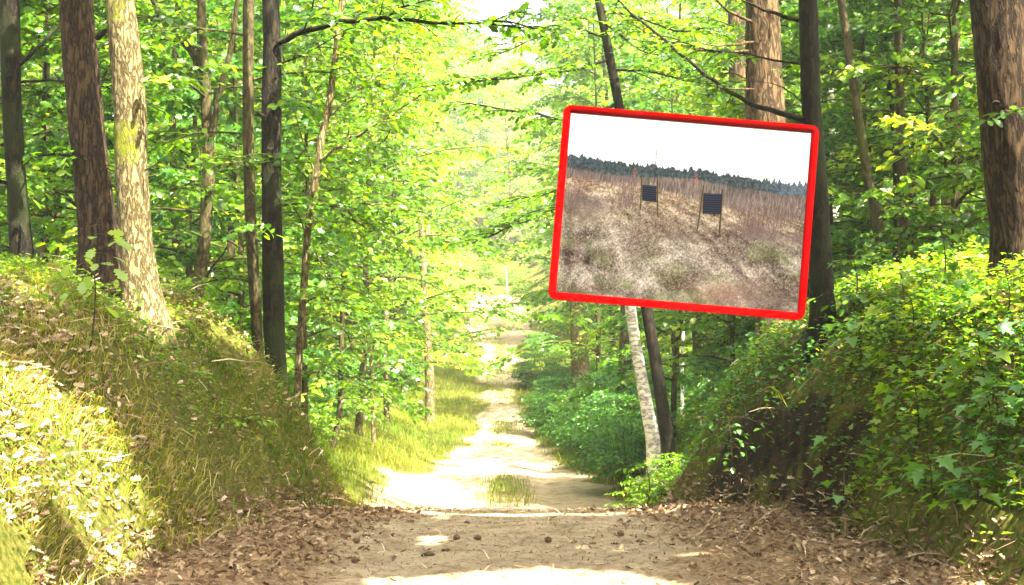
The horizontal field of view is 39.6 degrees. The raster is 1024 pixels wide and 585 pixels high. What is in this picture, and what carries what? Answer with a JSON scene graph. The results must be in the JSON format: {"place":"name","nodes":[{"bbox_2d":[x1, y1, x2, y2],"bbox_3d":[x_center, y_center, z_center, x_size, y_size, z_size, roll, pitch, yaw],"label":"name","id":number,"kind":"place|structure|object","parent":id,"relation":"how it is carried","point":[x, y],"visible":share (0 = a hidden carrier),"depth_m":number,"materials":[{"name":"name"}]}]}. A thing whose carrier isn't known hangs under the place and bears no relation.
{"place":"outdoors","nodes":[
{"label":"outdoors","id":0,"kind":"place"},
{"bbox_2d":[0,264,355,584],"bbox_3d":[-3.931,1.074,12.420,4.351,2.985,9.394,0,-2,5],"label":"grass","id":1,"kind":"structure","parent":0,"point":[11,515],"depth_m":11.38,"materials":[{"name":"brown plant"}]},
{"bbox_2d":[311,329,710,507],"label":"verge grass","id":2,"kind":"structure","parent":0,"point":[406,427],"depth_m":31.07,"materials":[{"name":"green plant"}]},
{"bbox_2d":[0,161,1023,584],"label":"ground","id":3,"kind":"structure","parent":0,"point":[456,477],"depth_m":11.71,"materials":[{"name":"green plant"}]},
{"bbox_2d":[0,2,164,258],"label":"young oak tree","id":4,"kind":"object","parent":3,"relation":"on","point":[33,72],"visible":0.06,"depth_m":27.16,"materials":[{"name":"green plant"}]},
{"bbox_2d":[0,0,173,267],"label":"oak tree","id":5,"kind":"object","parent":3,"relation":"on","point":[12,61],"visible":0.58,"depth_m":14.00,"materials":[{"name":"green plant"}]},
{"bbox_2d":[58,0,120,301],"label":"pine tree","id":6,"kind":"object","parent":3,"relation":"on","point":[93,188],"visible":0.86,"depth_m":13.52,"materials":[{"name":"brown plant"}]},
{"bbox_2d":[0,0,181,271],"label":"young oak tree","id":7,"kind":"object","parent":3,"relation":"on","point":[30,20],"visible":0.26,"depth_m":17.21,"materials":[{"name":"green plant"}]},
{"bbox_2d":[0,4,181,275],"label":"young beech tree","id":8,"kind":"object","parent":3,"relation":"on","point":[54,67],"visible":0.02,"depth_m":24.77,"materials":[{"name":"green plant"}]},
{"bbox_2d":[59,224,141,356],"bbox_3d":[-3.142,-0.006,10.893,0.618,1.055,0.756,1,-2,-27],"label":"oak seedling","id":9,"kind":"object","parent":3,"relation":"on","point":[88,257],"visible":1,"depth_m":10.90,"materials":[{"name":"green plant"}]},
{"bbox_2d":[0,274,205,581],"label":"leaf litter","id":10,"kind":"object","parent":3,"relation":"on","point":[63,339],"visible":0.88,"depth_m":9.88,"materials":[{"name":"beige plant"}]},
{"bbox_2d":[0,0,219,273],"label":"young maple tree","id":11,"kind":"object","parent":3,"relation":"on","point":[42,238],"visible":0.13,"depth_m":19.02,"materials":[{"name":"green plant"}]},
{"bbox_2d":[0,0,262,325],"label":"young oak tree","id":12,"kind":"object","parent":3,"relation":"on","point":[38,198],"visible":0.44,"depth_m":17.09,"materials":[{"name":"green plant"}]},
{"bbox_2d":[24,0,246,303],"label":"young maple tree","id":13,"kind":"object","parent":3,"relation":"on","point":[178,123],"visible":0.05,"depth_m":28.17,"materials":[{"name":"green plant"}]},
{"bbox_2d":[105,0,177,347],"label":"pine tree","id":14,"kind":"object","parent":3,"relation":"on","point":[128,81],"visible":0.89,"depth_m":12.94,"materials":[{"name":"beige plant"}]},
{"bbox_2d":[0,0,321,373],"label":"young beech tree","id":15,"kind":"object","parent":3,"relation":"on","point":[34,98],"visible":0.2,"depth_m":18.95,"materials":[{"name":"green plant"}]},
{"bbox_2d":[0,250,353,561],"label":"ground cover","id":16,"kind":"object","parent":3,"relation":"on","point":[31,263],"visible":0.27,"depth_m":12.23,"materials":[{"name":"green plant"}]},
{"bbox_2d":[0,258,375,584],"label":"bank grass","id":17,"kind":"structure","parent":3,"relation":"on","point":[39,280],"depth_m":10.78,"materials":[{"name":"green plant"}]},
{"bbox_2d":[0,255,376,584],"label":"dead twigs","id":18,"kind":"object","parent":3,"relation":"on","point":[87,513],"visible":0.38,"depth_m":11.36,"materials":[{"name":"brown wood"}]},
{"bbox_2d":[21,0,383,304],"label":"oak tree","id":19,"kind":"object","parent":3,"relation":"on","point":[209,119],"visible":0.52,"depth_m":16.98,"materials":[{"name":"green plant"}]},
{"bbox_2d":[37,0,372,366],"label":"young oak tree","id":20,"kind":"object","parent":3,"relation":"on","point":[189,271],"visible":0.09,"depth_m":21.90,"materials":[{"name":"green plant"}]},
{"bbox_2d":[111,0,339,331],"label":"young oak tree","id":21,"kind":"object","parent":3,"relation":"on","point":[161,126],"visible":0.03,"depth_m":29.78,"materials":[{"name":"green plant"}]},
{"bbox_2d":[60,0,404,360],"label":"maple tree","id":22,"kind":"object","parent":3,"relation":"on","point":[224,110],"visible":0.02,"depth_m":32.66,"materials":[{"name":"green plant"}]},
{"bbox_2d":[54,0,411,355],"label":"oak tree","id":23,"kind":"object","parent":3,"relation":"on","point":[250,207],"visible":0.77,"depth_m":15.41,"materials":[{"name":"green plant"}]},
{"bbox_2d":[111,0,401,388],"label":"young maple tree","id":24,"kind":"object","parent":3,"relation":"on","point":[170,172],"visible":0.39,"depth_m":19.63,"materials":[{"name":"green plant"}]},
{"bbox_2d":[156,0,404,408],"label":"young beech tree","id":25,"kind":"object","parent":3,"relation":"on","point":[289,183],"visible":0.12,"depth_m":24.53,"materials":[{"name":"green plant"}]},
{"bbox_2d":[181,1,408,366],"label":"young maple tree","id":26,"kind":"object","parent":3,"relation":"on","point":[319,326],"visible":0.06,"depth_m":32.22,"materials":[{"name":"green plant"}]},
{"bbox_2d":[200,0,433,421],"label":"young oak tree","id":27,"kind":"object","parent":3,"relation":"on","point":[342,225],"visible":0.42,"depth_m":21.10,"materials":[{"name":"green plant"}]},
{"bbox_2d":[289,363,360,419],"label":"hazel bush","id":28,"kind":"object","parent":3,"relation":"on","point":[329,390],"visible":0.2,"depth_m":28.67,"materials":[{"name":"green plant"}]},
{"bbox_2d":[223,57,458,451],"bbox_3d":[-2.598,-0.576,25.092,4.194,7.100,4.224,-1,-2,29],"label":"young beech tree","id":29,"kind":"object","parent":3,"relation":"on","point":[340,339],"visible":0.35,"depth_m":25.15,"materials":[{"name":"green plant"}]},
{"bbox_2d":[251,0,448,407],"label":"sapling tree","id":30,"kind":"object","parent":3,"relation":"on","point":[308,249],"visible":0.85,"depth_m":15.66,"materials":[{"name":"green plant"}]},
{"bbox_2d":[254,15,502,422],"bbox_3d":[-3.363,-1.783,34.863,6.142,10.326,6.099,0,-2,7],"label":"young beech tree","id":31,"kind":"object","parent":3,"relation":"on","point":[415,149],"visible":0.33,"depth_m":33.95,"materials":[{"name":"green plant"}]},
{"bbox_2d":[211,0,547,435],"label":"young oak tree","id":32,"kind":"object","parent":3,"relation":"on","point":[405,350],"visible":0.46,"depth_m":28.81,"materials":[{"name":"green plant"}]},
{"bbox_2d":[289,0,481,357],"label":"beech tree","id":33,"kind":"object","parent":3,"relation":"on","point":[443,71],"visible":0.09,"depth_m":47.58,"materials":[{"name":"green plant"}]},
{"bbox_2d":[297,0,524,367],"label":"beech tree","id":34,"kind":"object","parent":3,"relation":"on","point":[445,200],"visible":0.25,"depth_m":44.03,"materials":[{"name":"green plant"}]},
{"bbox_2d":[225,0,606,392],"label":"oak tree","id":35,"kind":"object","parent":3,"relation":"on","point":[270,114],"visible":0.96,"depth_m":14.79,"materials":[{"name":"green plant"}]},
{"bbox_2d":[328,0,506,338],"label":"maple tree","id":36,"kind":"object","parent":3,"relation":"on","point":[455,168],"visible":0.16,"depth_m":56.03,"materials":[{"name":"green plant"}]},
{"bbox_2d":[419,215,435,422],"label":"oak tree","id":37,"kind":"object","parent":3,"relation":"on","point":[429,397],"visible":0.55,"depth_m":37.88,"materials":[{"name":"brown plant"}]},
{"bbox_2d":[346,0,523,315],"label":"beech tree","id":38,"kind":"object","parent":3,"relation":"on","point":[490,88],"visible":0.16,"depth_m":72.08,"materials":[{"name":"green plant"}]},
{"bbox_2d":[434,57,501,238],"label":"maple tree","id":39,"kind":"object","parent":3,"relation":"on","point":[468,133],"visible":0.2,"depth_m":121.69,"materials":[{"name":"green plant"}]},
{"bbox_2d":[440,42,536,234],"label":"maple tree","id":40,"kind":"object","parent":3,"relation":"on","point":[482,140],"visible":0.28,"depth_m":125.03,"materials":[{"name":"green plant"}]},
{"bbox_2d":[463,70,541,222],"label":"maple tree","id":41,"kind":"object","parent":3,"relation":"on","point":[500,123],"visible":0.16,"depth_m":133.06,"materials":[{"name":"green plant"}]},
{"bbox_2d":[454,46,554,252],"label":"maple tree","id":42,"kind":"object","parent":3,"relation":"on","point":[485,168],"visible":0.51,"depth_m":119.55,"materials":[{"name":"green plant"}]},
{"bbox_2d":[291,280,726,447],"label":"undergrowth","id":43,"kind":"object","parent":3,"relation":"on","point":[685,405],"depth_m":25.52,"materials":[{"name":"green plant"}]},
{"bbox_2d":[22,465,1020,584],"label":"leaf litter","id":44,"kind":"object","parent":3,"relation":"on","point":[372,510],"visible":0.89,"depth_m":10.58,"materials":[{"name":"brown plant"}]},
{"bbox_2d":[127,356,942,584],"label":"needle litter","id":45,"kind":"object","parent":3,"relation":"on","point":[637,572],"visible":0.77,"depth_m":11.08,"materials":[{"name":"brown plant"}]},
{"bbox_2d":[506,352,563,385],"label":"hazel bush","id":46,"kind":"object","parent":3,"relation":"on","point":[523,370],"visible":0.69,"depth_m":46.69,"materials":[{"name":"green plant"}]},
{"bbox_2d":[510,388,584,433],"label":"hazel bush","id":47,"kind":"object","parent":3,"relation":"on","point":[539,421],"visible":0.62,"depth_m":35.57,"materials":[{"name":"green plant"}]},
{"bbox_2d":[143,392,953,584],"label":"dead twigs","id":48,"kind":"object","parent":3,"relation":"on","point":[535,538],"visible":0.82,"depth_m":10.96,"materials":[{"name":"wood"}]},
{"bbox_2d":[534,354,595,388],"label":"hazel bush","id":49,"kind":"object","parent":3,"relation":"on","point":[556,373],"visible":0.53,"depth_m":45.64,"materials":[{"name":"green plant"}]},
{"bbox_2d":[490,19,640,302],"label":"maple tree","id":50,"kind":"object","parent":3,"relation":"on","point":[528,285],"visible":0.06,"depth_m":76.24,"materials":[{"name":"green plant"}]},
{"bbox_2d":[481,0,658,329],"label":"beech tree","id":51,"kind":"object","parent":3,"relation":"on","point":[519,87],"visible":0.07,"depth_m":60.33,"materials":[{"name":"green plant"}]},
{"bbox_2d":[396,0,745,496],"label":"oak tree","id":52,"kind":"object","parent":3,"relation":"on","point":[662,408],"visible":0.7,"depth_m":18.64,"materials":[{"name":"green plant"}]},
{"bbox_2d":[570,301,588,405],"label":"oak tree","id":53,"kind":"object","parent":3,"relation":"on","point":[578,367],"visible":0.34,"depth_m":39.78,"materials":[{"name":"brown plant"}]},
{"bbox_2d":[532,390,629,453],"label":"hazel bush","id":54,"kind":"object","parent":3,"relation":"on","point":[559,429],"visible":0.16,"depth_m":30.90,"materials":[{"name":"green plant"}]},
{"bbox_2d":[474,0,708,364],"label":"oak tree","id":55,"kind":"object","parent":3,"relation":"on","point":[539,243],"visible":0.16,"depth_m":45.41,"materials":[{"name":"green plant"}]},
{"bbox_2d":[472,0,728,392],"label":"young oak tree","id":56,"kind":"object","parent":3,"relation":"on","point":[543,295],"visible":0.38,"depth_m":37.57,"materials":[{"name":"green plant"}]},
{"bbox_2d":[562,388,670,454],"bbox_3d":[2.115,2.587,27.808,2.572,1.406,2.472,2,-3,-43],"label":"hazel bush","id":57,"kind":"object","parent":3,"relation":"on","point":[604,394],"visible":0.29,"depth_m":27.84,"materials":[{"name":"green plant"}]},
{"bbox_2d":[550,408,685,490],"bbox_3d":[2.063,2.632,24.023,2.587,1.414,2.486,2,-3,-37],"label":"hazel bush","id":58,"kind":"object","parent":3,"relation":"on","point":[606,456],"visible":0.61,"depth_m":23.66,"materials":[{"name":"green plant"}]},
{"bbox_2d":[555,304,691,405],"bbox_3d":[2.856,0.262,33.528,3.731,6.272,3.705,0,-2,12],"label":"young beech tree","id":59,"kind":"object","parent":3,"relation":"on","point":[592,345],"visible":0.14,"depth_m":33.98,"materials":[{"name":"green plant"}]},
{"bbox_2d":[573,394,694,452],"bbox_3d":[2.216,2.454,25.914,2.206,1.206,2.120,0,-2,6],"label":"hazel bush","id":60,"kind":"object","parent":3,"relation":"on","point":[629,414],"visible":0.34,"depth_m":25.95,"materials":[{"name":"green plant"}]},
{"bbox_2d":[625,306,660,497],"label":"birch tree","id":61,"kind":"object","parent":3,"relation":"on","point":[652,435],"visible":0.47,"depth_m":19.50,"materials":[{"name":"white plant"}]},
{"bbox_2d":[543,0,745,388],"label":"beech tree","id":62,"kind":"object","parent":3,"relation":"on","point":[709,13],"visible":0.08,"depth_m":42.89,"materials":[{"name":"green plant"}]},
{"bbox_2d":[549,55,751,443],"bbox_3d":[2.959,-0.662,23.906,4.390,6.831,3.627,0,-2,-6],"label":"young maple tree","id":63,"kind":"object","parent":3,"relation":"on","point":[675,379],"visible":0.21,"depth_m":23.92,"materials":[{"name":"green plant"}]},
{"bbox_2d":[631,452,688,494],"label":"bramble bush","id":64,"kind":"object","parent":3,"relation":"on","point":[675,458],"visible":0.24,"depth_m":16.34,"materials":[{"name":"green plant"}]},
{"bbox_2d":[612,0,799,355],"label":"pine tree","id":65,"kind":"object","parent":3,"relation":"on","point":[762,33],"visible":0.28,"depth_m":16.43,"materials":[{"name":"beige plant"}]},
{"bbox_2d":[590,28,844,391],"bbox_3d":[3.614,-0.812,21.102,3.752,6.352,3.779,-1,-2,28],"label":"young beech tree","id":66,"kind":"object","parent":3,"relation":"on","point":[728,321],"visible":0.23,"depth_m":20.95,"materials":[{"name":"green plant"}]},
{"bbox_2d":[689,315,746,399],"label":"beech bush","id":67,"kind":"object","parent":3,"relation":"on","point":[710,377],"visible":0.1,"depth_m":23.61,"materials":[{"name":"green plant"}]},
{"bbox_2d":[593,0,862,361],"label":"oak tree","id":68,"kind":"object","parent":3,"relation":"on","point":[821,277],"visible":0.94,"depth_m":13.31,"materials":[{"name":"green plant"}]},
{"bbox_2d":[548,105,818,319],"bbox_3d":[1.558,-0.727,12.901,2.458,1.954,0.036,0,-2,0],"label":"framed picture","id":69,"kind":"object","parent":68,"relation":"attached to","point":[683,212],"visible":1,"depth_m":12.89,"materials":[{"name":"red paint"}]},
{"bbox_2d":[694,414,764,494],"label":"hazel seedling","id":70,"kind":"object","parent":3,"relation":"on","point":[753,448],"visible":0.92,"depth_m":13.47,"materials":[{"name":"green plant"}]},
{"bbox_2d":[588,0,889,368],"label":"young beech tree","id":71,"kind":"object","parent":3,"relation":"on","point":[637,94],"visible":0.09,"depth_m":28.09,"materials":[{"name":"green plant"}]},
{"bbox_2d":[638,0,944,355],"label":"young oak tree","id":72,"kind":"object","parent":3,"relation":"on","point":[848,183],"visible":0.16,"depth_m":19.70,"materials":[{"name":"green plant"}]},
{"bbox_2d":[659,0,987,376],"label":"young beech tree","id":73,"kind":"object","parent":3,"relation":"on","point":[706,350],"visible":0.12,"depth_m":20.97,"materials":[{"name":"green plant"}]},
{"bbox_2d":[636,251,1023,577],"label":"dead twigs","id":74,"kind":"object","parent":3,"relation":"on","point":[872,539],"visible":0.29,"depth_m":10.97,"materials":[{"name":"brown wood"}]},
{"bbox_2d":[809,432,877,528],"bbox_3d":[2.591,1.486,11.088,0.590,0.800,0.510,1,-2,-28],"label":"maple seedling","id":75,"kind":"object","parent":3,"relation":"on","point":[818,440],"visible":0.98,"depth_m":11.14,"materials":[{"name":"green plant"}]},
{"bbox_2d":[665,235,1023,562],"bbox_3d":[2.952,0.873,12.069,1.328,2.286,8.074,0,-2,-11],"label":"ground cover","id":76,"kind":"object","parent":3,"relation":"on","point":[819,364],"visible":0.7,"depth_m":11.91,"materials":[{"name":"green plant"}]},
{"bbox_2d":[666,253,1023,544],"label":"bank grass","id":77,"kind":"structure","parent":3,"relation":"on","point":[967,461],"depth_m":12.01,"materials":[{"name":"green plant"}]},
{"bbox_2d":[717,0,988,355],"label":"young maple tree","id":78,"kind":"object","parent":3,"relation":"on","point":[825,43],"visible":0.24,"depth_m":19.10,"materials":[{"name":"green plant"}]},
{"bbox_2d":[782,0,983,270],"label":"young oak tree","id":79,"kind":"object","parent":3,"relation":"on","point":[793,89],"visible":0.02,"depth_m":25.62,"materials":[{"name":"green plant"}]},
{"bbox_2d":[781,0,985,274],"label":"young beech tree","id":80,"kind":"object","parent":3,"relation":"on","point":[865,215],"visible":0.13,"depth_m":21.16,"materials":[{"name":"green plant"}]},
{"bbox_2d":[785,0,988,281],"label":"oak tree","id":81,"kind":"object","parent":3,"relation":"on","point":[873,202],"visible":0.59,"depth_m":17.24,"materials":[{"name":"green plant"}]},
{"bbox_2d":[791,0,988,296],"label":"young beech tree","id":82,"kind":"object","parent":3,"relation":"on","point":[951,152],"visible":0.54,"depth_m":17.10,"materials":[{"name":"green plant"}]},
{"bbox_2d":[794,0,988,275],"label":"young oak tree","id":83,"kind":"object","parent":3,"relation":"on","point":[832,59],"visible":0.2,"depth_m":19.05,"materials":[{"name":"green plant"}]},
{"bbox_2d":[794,0,988,277],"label":"oak tree","id":84,"kind":"object","parent":3,"relation":"on","point":[904,222],"visible":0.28,"depth_m":18.06,"materials":[{"name":"green plant"}]},
{"bbox_2d":[819,2,988,297],"bbox_3d":[7.350,-3.378,20.028,5.859,9.119,4.841,1,-2,-17],"label":"young maple tree","id":85,"kind":"object","parent":3,"relation":"on","point":[986,241],"visible":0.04,"depth_m":20.44,"materials":[{"name":"green plant"}]},
{"bbox_2d":[866,378,950,461],"bbox_3d":[3.037,0.982,10.689,0.689,0.690,0.535,2,-3,-38],"label":"maple seedling","id":86,"kind":"object","parent":3,"relation":"on","point":[923,412],"visible":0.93,"depth_m":10.66,"materials":[{"name":"green plant"}]},
{"bbox_2d":[829,52,988,263],"bbox_3d":[6.210,-3.817,16.455,4.650,8.080,5.138,1,-2,-20],"label":"young oak tree","id":87,"kind":"object","parent":3,"relation":"on","point":[905,187],"visible":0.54,"depth_m":16.47,"materials":[{"name":"green plant"}]},
{"bbox_2d":[865,292,953,343],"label":"maple seedling","id":88,"kind":"object","parent":3,"relation":"on","point":[873,310],"visible":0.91,"depth_m":11.55,"materials":[{"name":"green plant"}]},
{"bbox_2d":[839,15,983,272],"bbox_3d":[8.581,-3.079,27.948,4.856,9.147,5.878,-1,-2,26],"label":"young maple tree","id":89,"kind":"object","parent":3,"relation":"on","point":[964,45],"visible":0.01,"depth_m":28.14,"materials":[{"name":"green plant"}]},
{"bbox_2d":[878,359,958,414],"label":"maple seedling","id":90,"kind":"object","parent":3,"relation":"on","point":[920,373],"visible":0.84,"depth_m":10.90,"materials":[{"name":"green plant"}]},
{"bbox_2d":[873,447,970,520],"bbox_3d":[2.879,1.344,9.861,0.792,0.569,0.718,-2,-3,39],"label":"maple seedling","id":91,"kind":"object","parent":3,"relation":"on","point":[915,471],"visible":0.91,"depth_m":9.82,"materials":[{"name":"green plant"}]},
{"bbox_2d":[900,230,989,295],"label":"maple seedling","id":92,"kind":"object","parent":3,"relation":"on","point":[941,247],"visible":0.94,"depth_m":12.23,"materials":[{"name":"green plant"}]},
{"bbox_2d":[916,464,1007,514],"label":"maple seedling","id":93,"kind":"object","parent":3,"relation":"on","point":[967,502],"visible":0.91,"depth_m":9.26,"materials":[{"name":"green plant"}]},
{"bbox_2d":[925,313,1015,389],"bbox_3d":[3.407,0.496,10.355,0.772,0.690,0.643,-1,-2,21],"label":"maple seedling","id":94,"kind":"object","parent":3,"relation":"on","point":[1004,325],"visible":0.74,"depth_m":10.29,"materials":[{"name":"green plant"}]},
{"bbox_2d":[939,344,1022,421],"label":"maple seedling","id":95,"kind":"object","parent":3,"relation":"on","point":[1003,354],"visible":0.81,"depth_m":10.15,"materials":[{"name":"green plant"}]},
{"bbox_2d":[947,387,1023,470],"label":"maple seedling","id":96,"kind":"object","parent":3,"relation":"on","point":[1009,400],"visible":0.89,"depth_m":9.47,"materials":[{"name":"green plant"}]},
{"bbox_2d":[952,391,1020,467],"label":"maple seedling","id":97,"kind":"object","parent":3,"relation":"on","point":[973,412],"visible":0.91,"depth_m":9.52,"materials":[{"name":"green plant"}]},
{"bbox_2d":[951,265,1023,317],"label":"maple seedling","id":98,"kind":"object","parent":3,"relation":"on","point":[977,297],"visible":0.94,"depth_m":10.79,"materials":[{"name":"green plant"}]},
{"bbox_2d":[968,376,1023,414],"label":"maple seedling","id":99,"kind":"object","parent":3,"relation":"on","point":[1017,388],"visible":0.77,"depth_m":9.68,"materials":[{"name":"green plant"}]},
{"bbox_2d":[969,0,1023,306],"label":"oak tree","id":100,"kind":"object","parent":3,"relation":"on","point":[997,26],"visible":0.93,"depth_m":11.86,"materials":[{"name":"brown plant"}]},
{"bbox_2d":[159,0,933,171],"label":"sky","id":101,"kind":"structure","parent":0,"point":[492,7],"materials":[{"name":"white"}]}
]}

